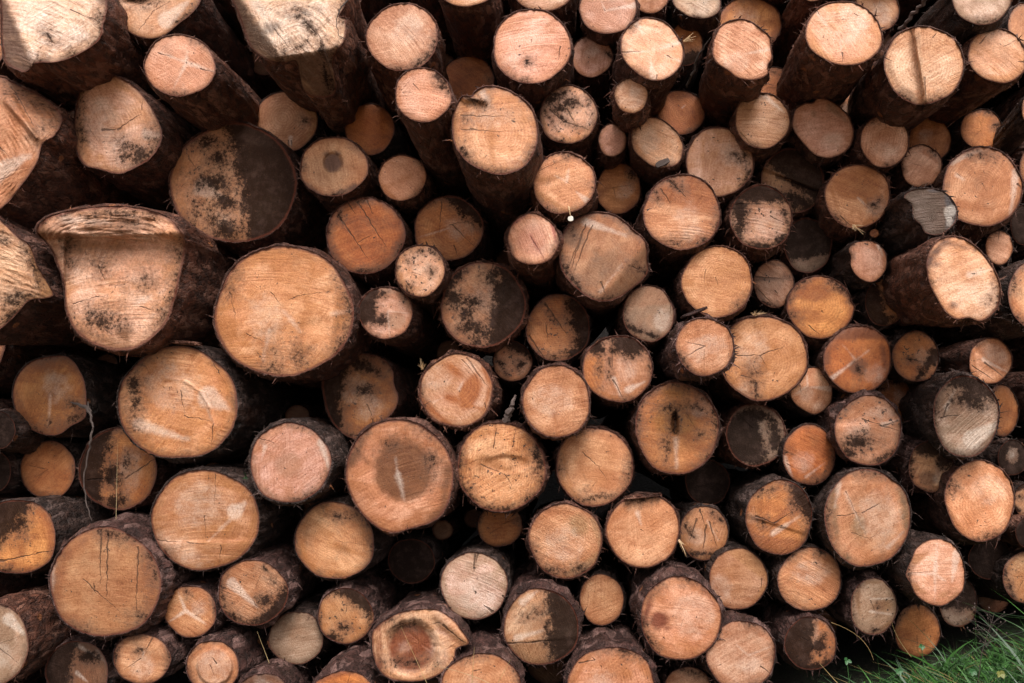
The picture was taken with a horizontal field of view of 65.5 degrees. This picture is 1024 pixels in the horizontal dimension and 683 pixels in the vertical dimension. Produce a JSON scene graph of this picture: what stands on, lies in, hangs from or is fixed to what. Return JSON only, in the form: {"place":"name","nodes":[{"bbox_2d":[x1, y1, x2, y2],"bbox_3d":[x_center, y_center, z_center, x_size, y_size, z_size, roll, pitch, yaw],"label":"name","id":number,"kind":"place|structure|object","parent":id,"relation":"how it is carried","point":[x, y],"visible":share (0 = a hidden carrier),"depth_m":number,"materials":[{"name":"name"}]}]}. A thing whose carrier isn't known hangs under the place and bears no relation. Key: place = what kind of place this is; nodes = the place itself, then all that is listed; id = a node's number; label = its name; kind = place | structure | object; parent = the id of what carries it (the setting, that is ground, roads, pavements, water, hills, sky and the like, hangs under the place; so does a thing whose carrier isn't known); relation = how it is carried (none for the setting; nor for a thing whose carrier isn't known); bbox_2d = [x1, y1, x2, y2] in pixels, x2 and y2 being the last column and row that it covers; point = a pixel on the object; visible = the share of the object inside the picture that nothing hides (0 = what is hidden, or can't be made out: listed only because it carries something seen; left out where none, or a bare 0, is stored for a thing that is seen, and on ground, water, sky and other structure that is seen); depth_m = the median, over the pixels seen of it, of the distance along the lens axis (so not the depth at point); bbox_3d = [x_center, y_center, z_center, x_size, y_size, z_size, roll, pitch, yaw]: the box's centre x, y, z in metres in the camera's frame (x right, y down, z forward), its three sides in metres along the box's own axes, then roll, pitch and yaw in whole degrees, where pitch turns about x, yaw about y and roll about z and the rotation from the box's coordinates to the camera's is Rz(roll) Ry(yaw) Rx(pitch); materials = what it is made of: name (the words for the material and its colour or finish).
{"place":"outdoors","nodes":[
{"label":"outdoors","id":0,"kind":"place"},
{"bbox_2d":[35,328,1023,682],"bbox_3d":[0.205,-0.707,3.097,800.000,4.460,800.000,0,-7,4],"label":"ground","id":1,"kind":"structure","parent":0,"point":[853,650],"depth_m":3.25,"materials":[{"name":"green plant"}]},
{"bbox_2d":[238,643,346,682],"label":"log","id":2,"kind":"object","parent":1,"relation":"on","point":[276,670],"visible":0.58,"depth_m":2.96,"materials":[{"name":"brown wood"}]},
{"bbox_2d":[265,581,338,673],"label":"log","id":3,"kind":"object","parent":2,"relation":"on","point":[295,637],"visible":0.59,"depth_m":3.06,"materials":[{"name":"beige wood"}]},
{"bbox_2d":[214,534,324,634],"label":"log","id":4,"kind":"object","parent":3,"relation":"on","point":[270,585],"visible":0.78,"depth_m":2.99,"materials":[{"name":"brown wood"}]},
{"bbox_2d":[149,462,303,573],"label":"log","id":5,"kind":"object","parent":4,"relation":"on","point":[211,518],"visible":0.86,"depth_m":3.01,"materials":[{"name":"brown wood"}]},
{"bbox_2d":[112,344,323,465],"bbox_3d":[-1.181,0.410,4.519,0.529,0.504,3.001,0,-7,4],"label":"log","id":6,"kind":"object","parent":5,"relation":"on","point":[181,404],"visible":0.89,"depth_m":3.05,"materials":[{"name":"brown wood"}]},
{"bbox_2d":[30,202,239,362],"bbox_3d":[-1.397,-0.073,4.269,0.609,0.617,2.827,0,-7,4],"label":"log","id":7,"kind":"object","parent":6,"relation":"on","point":[139,281],"visible":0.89,"depth_m":2.97,"materials":[{"name":"brown wood"}]},
{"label":"log","id":8,"kind":"object","parent":7,"relation":"on","visible":0},
{"bbox_2d":[73,76,199,213],"bbox_3d":[-1.458,-0.685,4.632,0.442,0.484,3.005,0,-7,4],"label":"log","id":9,"kind":"object","parent":8,"relation":"on","point":[133,137],"visible":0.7,"depth_m":3.17,"materials":[{"name":"brown wood"}]},
{"bbox_2d":[312,546,462,682],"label":"log","id":10,"kind":"object","parent":1,"relation":"on","point":[353,664],"visible":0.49,"depth_m":2.80,"materials":[{"name":"brown wood"}]},
{"bbox_2d":[315,556,420,649],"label":"log","id":11,"kind":"object","parent":10,"relation":"on","point":[349,612],"visible":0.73,"depth_m":3.01,"materials":[{"name":"brown wood"}]},
{"bbox_2d":[292,493,414,583],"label":"log","id":12,"kind":"object","parent":11,"relation":"on","point":[337,538],"visible":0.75,"depth_m":3.03,"materials":[{"name":"brown wood"}]},
{"bbox_2d":[241,417,353,508],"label":"log","id":13,"kind":"object","parent":12,"relation":"on","point":[296,461],"visible":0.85,"depth_m":2.96,"materials":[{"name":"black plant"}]},
{"bbox_2d":[364,577,475,682],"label":"log","id":14,"kind":"object","parent":1,"relation":"on","point":[435,630],"visible":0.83,"depth_m":2.74,"materials":[{"name":"brown wood"}]},
{"bbox_2d":[382,499,476,589],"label":"log","id":15,"kind":"object","parent":14,"relation":"on","point":[416,556],"visible":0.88,"depth_m":3.22,"materials":[{"name":"black wood"}]},
{"bbox_2d":[341,415,467,538],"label":"log","id":16,"kind":"object","parent":15,"relation":"on","point":[401,474],"visible":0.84,"depth_m":2.92,"materials":[{"name":"brown wood"}]},
{"bbox_2d":[321,353,430,442],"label":"log","id":17,"kind":"object","parent":16,"relation":"on","point":[361,392],"visible":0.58,"depth_m":3.19,"materials":[{"name":"brown wood"}]},
{"bbox_2d":[205,243,426,388],"bbox_3d":[-0.791,0.019,4.480,0.665,0.646,3.018,0,-7,4],"label":"log","id":18,"kind":"object","parent":17,"relation":"on","point":[286,312],"visible":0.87,"depth_m":3.01,"materials":[{"name":"brown wood"}]},
{"bbox_2d":[163,121,330,257],"bbox_3d":[-1.038,-0.476,4.738,0.580,0.557,3.068,0,-7,4],"label":"log","id":19,"kind":"object","parent":18,"relation":"on","point":[235,188],"visible":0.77,"depth_m":3.24,"materials":[{"name":"brown wood"}]},
{"bbox_2d":[140,31,261,131],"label":"log","id":20,"kind":"object","parent":19,"relation":"on","point":[200,85],"visible":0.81,"depth_m":3.03,"materials":[{"name":"brown wood"}]},
{"bbox_2d":[118,0,269,98],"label":"log","id":21,"kind":"object","parent":20,"relation":"on","point":[150,22],"visible":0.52,"depth_m":3.20,"materials":[{"name":"brown wood"}]},
{"bbox_2d":[256,90,335,157],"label":"log","id":22,"kind":"object","parent":19,"relation":"on","point":[295,128],"visible":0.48,"depth_m":3.41,"materials":[{"name":"brown wood"}]},
{"bbox_2d":[230,0,385,137],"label":"log","id":23,"kind":"object","parent":22,"relation":"on","point":[307,57],"visible":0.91,"depth_m":2.84,"materials":[{"name":"brown wood"}]},
{"bbox_2d":[325,196,415,289],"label":"log","id":24,"kind":"object","parent":18,"relation":"on","point":[369,240],"visible":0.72,"depth_m":3.16,"materials":[{"name":"brown wood"}]},
{"bbox_2d":[293,134,390,212],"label":"log","id":25,"kind":"object","parent":24,"relation":"on","point":[335,172],"visible":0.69,"depth_m":3.14,"materials":[{"name":"brown wood"}]},
{"bbox_2d":[344,102,417,168],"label":"log","id":26,"kind":"object","parent":25,"relation":"on","point":[374,131],"visible":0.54,"depth_m":3.30,"materials":[{"name":"brown wood"}]},
{"bbox_2d":[360,2,448,159],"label":"log","id":27,"kind":"object","parent":26,"relation":"on","point":[399,38],"visible":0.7,"depth_m":2.93,"materials":[{"name":"brown wood"}]},
{"bbox_2d":[373,153,440,229],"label":"log","id":28,"kind":"object","parent":24,"relation":"on","point":[408,187],"visible":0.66,"depth_m":3.17,"materials":[{"name":"brown wood"}]},
{"bbox_2d":[392,62,472,202],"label":"log","id":29,"kind":"object","parent":28,"relation":"on","point":[425,99],"visible":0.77,"depth_m":2.74,"materials":[{"name":"brown wood"}]},
{"bbox_2d":[437,532,524,624],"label":"log","id":30,"kind":"object","parent":14,"relation":"on","point":[476,577],"visible":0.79,"depth_m":2.94,"materials":[{"name":"beige wood"}]},
{"bbox_2d":[474,495,539,549],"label":"log","id":31,"kind":"object","parent":30,"relation":"on","point":[497,530],"visible":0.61,"depth_m":3.15,"materials":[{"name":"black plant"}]},
{"bbox_2d":[456,419,558,518],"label":"log","id":32,"kind":"object","parent":31,"relation":"on","point":[506,468],"visible":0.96,"depth_m":2.95,"materials":[{"name":"beige wood"}]},
{"bbox_2d":[415,349,524,432],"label":"log","id":33,"kind":"object","parent":32,"relation":"on","point":[459,390],"visible":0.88,"depth_m":2.98,"materials":[{"name":"brown wood"}]},
{"bbox_2d":[433,258,534,355],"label":"log","id":34,"kind":"object","parent":33,"relation":"on","point":[484,308],"visible":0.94,"depth_m":3.02,"materials":[{"name":"brown wood"}]},
{"bbox_2d":[443,84,545,252],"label":"log","id":35,"kind":"object","parent":34,"relation":"on","point":[495,135],"visible":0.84,"depth_m":2.74,"materials":[{"name":"beige wood"}]},
{"bbox_2d":[437,609,525,682],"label":"log","id":36,"kind":"object","parent":1,"relation":"on","point":[490,652],"visible":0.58,"depth_m":2.69,"materials":[{"name":"brown wood"}]},
{"bbox_2d":[498,513,586,668],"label":"log","id":37,"kind":"object","parent":36,"relation":"on","point":[541,619],"visible":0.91,"depth_m":2.81,"materials":[{"name":"brown wood"}]},
{"bbox_2d":[522,496,606,581],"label":"log","id":38,"kind":"object","parent":37,"relation":"on","point":[564,539],"visible":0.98,"depth_m":2.90,"materials":[{"name":"beige wood"}]},
{"bbox_2d":[551,423,638,510],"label":"log","id":39,"kind":"object","parent":38,"relation":"on","point":[594,466],"visible":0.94,"depth_m":2.97,"materials":[{"name":"beige wood"}]},
{"bbox_2d":[517,361,593,446],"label":"log","id":40,"kind":"object","parent":39,"relation":"on","point":[555,401],"visible":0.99,"depth_m":2.89,"materials":[{"name":"beige wood"}]},
{"bbox_2d":[523,293,592,369],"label":"log","id":41,"kind":"object","parent":40,"relation":"on","point":[558,329],"visible":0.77,"depth_m":3.09,"materials":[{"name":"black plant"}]},
{"bbox_2d":[501,207,563,309],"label":"log","id":42,"kind":"object","parent":41,"relation":"on","point":[534,241],"visible":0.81,"depth_m":2.89,"materials":[{"name":"brown wood"}]},
{"bbox_2d":[527,148,602,231],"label":"log","id":43,"kind":"object","parent":42,"relation":"on","point":[563,180],"visible":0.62,"depth_m":2.94,"materials":[{"name":"beige wood"}]},
{"bbox_2d":[537,84,601,166],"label":"log","id":44,"kind":"object","parent":43,"relation":"on","point":[568,115],"visible":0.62,"depth_m":3.07,"materials":[{"name":"beige wood"}]},
{"bbox_2d":[491,6,575,124],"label":"log","id":45,"kind":"object","parent":44,"relation":"on","point":[533,53],"visible":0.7,"depth_m":2.98,"materials":[{"name":"brown wood"}]},
{"bbox_2d":[555,210,654,342],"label":"log","id":46,"kind":"object","parent":41,"relation":"on","point":[602,269],"visible":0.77,"depth_m":2.95,"materials":[{"name":"beige wood"}]},
{"bbox_2d":[596,162,643,227],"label":"log","id":47,"kind":"object","parent":46,"relation":"on","point":[619,190],"visible":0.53,"depth_m":3.23,"materials":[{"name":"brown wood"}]},
{"bbox_2d":[593,119,627,183],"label":"log","id":48,"kind":"object","parent":47,"relation":"on","point":[611,147],"visible":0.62,"depth_m":3.13,"materials":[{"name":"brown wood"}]},
{"bbox_2d":[605,78,655,164],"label":"log","id":49,"kind":"object","parent":48,"relation":"on","point":[630,102],"visible":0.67,"depth_m":2.89,"materials":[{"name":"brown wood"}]},
{"bbox_2d":[604,17,686,125],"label":"log","id":50,"kind":"object","parent":49,"relation":"on","point":[650,55],"visible":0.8,"depth_m":2.84,"materials":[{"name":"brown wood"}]},
{"bbox_2d":[557,579,662,682],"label":"log","id":51,"kind":"object","parent":1,"relation":"on","point":[616,653],"visible":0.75,"depth_m":2.70,"materials":[{"name":"brown wood"}]},
{"bbox_2d":[651,654,713,682],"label":"log","id":52,"kind":"object","parent":1,"relation":"on","point":[684,673],"visible":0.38,"depth_m":2.83,"materials":[{"name":"brown wood"}]},
{"bbox_2d":[598,500,725,669],"bbox_3d":[0.691,1.137,4.258,0.350,0.369,3.174,0,-7,4],"label":"log","id":53,"kind":"object","parent":52,"relation":"on","point":[676,607],"visible":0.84,"depth_m":2.72,"materials":[{"name":"brown wood"}]},
{"bbox_2d":[618,492,731,569],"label":"log","id":54,"kind":"object","parent":53,"relation":"on","point":[704,529],"visible":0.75,"depth_m":2.95,"materials":[{"name":"brown wood"}]},
{"bbox_2d":[635,458,732,507],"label":"log","id":55,"kind":"object","parent":54,"relation":"on","point":[708,482],"visible":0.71,"depth_m":3.21,"materials":[{"name":"black wood"}]},
{"bbox_2d":[600,379,723,480],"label":"log","id":56,"kind":"object","parent":55,"relation":"on","point":[671,427],"visible":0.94,"depth_m":2.90,"materials":[{"name":"brown wood"}]},
{"bbox_2d":[648,312,740,389],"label":"log","id":57,"kind":"object","parent":56,"relation":"on","point":[694,352],"visible":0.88,"depth_m":2.73,"materials":[{"name":"brown wood"}]},
{"bbox_2d":[665,243,758,330],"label":"log","id":58,"kind":"object","parent":57,"relation":"on","point":[717,281],"visible":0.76,"depth_m":2.94,"materials":[{"name":"brown wood"}]},
{"bbox_2d":[606,171,721,333],"bbox_3d":[0.721,-0.310,4.365,0.332,0.334,2.899,0,-7,4],"label":"log","id":59,"kind":"object","parent":58,"relation":"on","point":[677,223],"visible":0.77,"depth_m":2.95,"materials":[{"name":"brown wood"}]},
{"bbox_2d":[875,588,945,658],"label":"log","id":60,"kind":"object","parent":1,"relation":"on","point":[925,620],"visible":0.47,"depth_m":2.92,"materials":[{"name":"brown wood"}]},
{"bbox_2d":[805,466,918,572],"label":"log","id":61,"kind":"object","parent":60,"relation":"on","point":[862,516],"visible":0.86,"depth_m":2.79,"materials":[{"name":"brown wood"}]},
{"bbox_2d":[788,388,909,469],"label":"log","id":62,"kind":"object","parent":61,"relation":"on","point":[862,427],"visible":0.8,"depth_m":2.85,"materials":[{"name":"brown wood"}]},
{"bbox_2d":[808,320,893,393],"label":"log","id":63,"kind":"object","parent":62,"relation":"on","point":[851,358],"visible":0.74,"depth_m":2.94,"materials":[{"name":"brown wood"}]},
{"bbox_2d":[851,278,899,331],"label":"log","id":64,"kind":"object","parent":63,"relation":"on","point":[876,312],"visible":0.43,"depth_m":3.00,"materials":[{"name":"brown wood"}]},
{"bbox_2d":[775,235,888,316],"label":"log","id":65,"kind":"object","parent":64,"relation":"on","point":[855,266],"visible":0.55,"depth_m":2.94,"materials":[{"name":"brown wood"}]},
{"bbox_2d":[805,160,894,256],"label":"log","id":66,"kind":"object","parent":65,"relation":"on","point":[847,197],"visible":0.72,"depth_m":2.96,"materials":[{"name":"brown wood"}]},
{"bbox_2d":[824,116,913,181],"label":"log","id":67,"kind":"object","parent":66,"relation":"on","point":[877,144],"visible":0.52,"depth_m":2.92,"materials":[{"name":"brown wood"}]},
{"bbox_2d":[848,25,972,131],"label":"log","id":68,"kind":"object","parent":67,"relation":"on","point":[912,77],"visible":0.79,"depth_m":2.68,"materials":[{"name":"brown wood"}]},
{"bbox_2d":[864,529,970,613],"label":"log","id":69,"kind":"object","parent":60,"relation":"on","point":[925,569],"visible":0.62,"depth_m":2.72,"materials":[{"name":"brown wood"}]},
{"bbox_2d":[907,458,1021,547],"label":"log","id":70,"kind":"object","parent":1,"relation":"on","point":[973,503],"visible":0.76,"depth_m":2.78,"materials":[{"name":"brown wood"}]},
{"bbox_2d":[899,368,1008,464],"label":"log","id":71,"kind":"object","parent":70,"relation":"on","point":[953,414],"visible":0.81,"depth_m":2.76,"materials":[{"name":"brown wood"}]},
{"bbox_2d":[880,327,941,383],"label":"log","id":72,"kind":"object","parent":71,"relation":"on","point":[915,357],"visible":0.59,"depth_m":2.98,"materials":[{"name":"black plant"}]},
{"bbox_2d":[882,231,1005,331],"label":"log","id":73,"kind":"object","parent":72,"relation":"on","point":[948,280],"visible":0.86,"depth_m":2.54,"materials":[{"name":"brown wood"}]},
{"bbox_2d":[930,145,1023,244],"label":"log","id":74,"kind":"object","parent":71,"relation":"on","point":[983,185],"visible":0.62,"depth_m":2.86,"materials":[{"name":"brown wood"}]},
{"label":"log","id":75,"kind":"object","parent":1,"relation":"on","visible":0},
{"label":"log","id":76,"kind":"object","parent":75,"relation":"on","visible":0},
{"bbox_2d":[0,491,35,500],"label":"log","id":77,"kind":"object","parent":76,"relation":"on","point":[15,495],"visible":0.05,"depth_m":3.45,"materials":[{"name":"brown wood"}]},
{"bbox_2d":[0,451,27,493],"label":"log","id":78,"kind":"object","parent":77,"relation":"on","point":[10,483],"visible":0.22,"depth_m":3.31,"materials":[{"name":"black wood"}]},
{"bbox_2d":[0,399,13,409],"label":"log","id":79,"kind":"object","parent":78,"relation":"on","point":[6,403],"visible":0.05,"depth_m":3.35,"materials":[{"name":"brown wood"}]},
{"bbox_2d":[0,344,103,394],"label":"log","id":80,"kind":"object","parent":79,"relation":"on","point":[13,358],"visible":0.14,"depth_m":3.36,"materials":[{"name":"brown wood"}]},
{"bbox_2d":[0,75,160,229],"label":"log","id":81,"kind":"object","parent":80,"relation":"on","point":[43,172],"visible":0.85,"depth_m":3.08,"materials":[{"name":"brown wood"}]},
{"bbox_2d":[0,0,200,131],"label":"log","id":82,"kind":"object","parent":81,"relation":"on","point":[64,52],"visible":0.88,"depth_m":3.02,"materials":[{"name":"brown wood"}]},
{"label":"log","id":83,"kind":"object","parent":1,"relation":"on","visible":0},
{"bbox_2d":[742,590,839,676],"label":"log","id":84,"kind":"object","parent":83,"relation":"on","point":[805,641],"visible":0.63,"depth_m":2.79,"materials":[{"name":"brown wood"}]},
{"bbox_2d":[729,533,843,613],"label":"log","id":85,"kind":"object","parent":84,"relation":"on","point":[807,577],"visible":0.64,"depth_m":2.84,"materials":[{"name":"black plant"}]},
{"bbox_2d":[669,468,816,559],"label":"log","id":86,"kind":"object","parent":85,"relation":"on","point":[769,514],"visible":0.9,"depth_m":2.87,"materials":[{"name":"brown wood"}]},
{"bbox_2d":[711,402,788,470],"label":"log","id":87,"kind":"object","parent":86,"relation":"on","point":[751,435],"visible":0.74,"depth_m":3.03,"materials":[{"name":"black wood"}]},
{"bbox_2d":[696,312,809,407],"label":"log","id":88,"kind":"object","parent":87,"relation":"on","point":[772,361],"visible":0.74,"depth_m":2.98,"materials":[{"name":"brown wood"}]},
{"bbox_2d":[725,259,794,324],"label":"log","id":89,"kind":"object","parent":88,"relation":"on","point":[773,279],"visible":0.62,"depth_m":3.11,"materials":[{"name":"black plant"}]},
{"bbox_2d":[708,182,795,270],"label":"log","id":90,"kind":"object","parent":89,"relation":"on","point":[757,223],"visible":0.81,"depth_m":2.98,"materials":[{"name":"brown wood"}]},
{"bbox_2d":[749,147,824,219],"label":"log","id":91,"kind":"object","parent":90,"relation":"on","point":[795,176],"visible":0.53,"depth_m":3.09,"materials":[{"name":"brown wood"}]},
{"bbox_2d":[728,92,792,176],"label":"log","id":92,"kind":"object","parent":91,"relation":"on","point":[760,128],"visible":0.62,"depth_m":2.96,"materials":[{"name":"beige wood"}]},
{"bbox_2d":[697,15,775,127],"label":"log","id":93,"kind":"object","parent":92,"relation":"on","point":[738,62],"visible":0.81,"depth_m":2.78,"materials":[{"name":"brown wood"}]},
{"bbox_2d":[781,98,854,174],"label":"log","id":94,"kind":"object","parent":91,"relation":"on","point":[822,133],"visible":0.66,"depth_m":2.98,"materials":[{"name":"brown wood"}]},
{"bbox_2d":[776,0,886,111],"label":"log","id":95,"kind":"object","parent":94,"relation":"on","point":[836,51],"visible":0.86,"depth_m":2.66,"materials":[{"name":"brown wood"}]},
{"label":"log","id":96,"kind":"object","parent":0,"visible":0},
{"bbox_2d":[0,584,77,682],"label":"log","id":97,"kind":"object","parent":96,"relation":"on","point":[33,635],"visible":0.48,"depth_m":2.92,"materials":[{"name":"brown wood"}]},
{"bbox_2d":[0,493,150,577],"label":"log","id":98,"kind":"object","parent":97,"relation":"on","point":[35,532],"visible":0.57,"depth_m":3.08,"materials":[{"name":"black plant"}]},
{"bbox_2d":[17,437,89,496],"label":"log","id":99,"kind":"object","parent":98,"relation":"on","point":[49,465],"visible":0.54,"depth_m":3.32,"materials":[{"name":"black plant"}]},
{"bbox_2d":[11,351,131,442],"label":"log","id":100,"kind":"object","parent":99,"relation":"on","point":[47,390],"visible":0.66,"depth_m":3.24,"materials":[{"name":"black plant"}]},
{"bbox_2d":[0,215,139,358],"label":"log","id":101,"kind":"object","parent":100,"relation":"on","point":[32,309],"visible":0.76,"depth_m":2.98,"materials":[{"name":"brown wood"}]},
{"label":"log","id":102,"kind":"object","parent":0,"visible":0},
{"bbox_2d":[112,620,231,682],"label":"log","id":103,"kind":"object","parent":102,"relation":"on","point":[153,655],"visible":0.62,"depth_m":2.95,"materials":[{"name":"brown wood"}]},
{"bbox_2d":[47,510,216,648],"bbox_3d":[-1.427,1.056,4.409,0.503,0.511,2.978,0,-7,3],"label":"log","id":104,"kind":"object","parent":103,"relation":"on","point":[117,576],"visible":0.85,"depth_m":2.95,"materials":[{"name":"brown wood"}]},
{"bbox_2d":[74,426,212,513],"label":"log","id":105,"kind":"object","parent":104,"relation":"on","point":[133,475],"visible":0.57,"depth_m":3.25,"materials":[{"name":"brown wood"}]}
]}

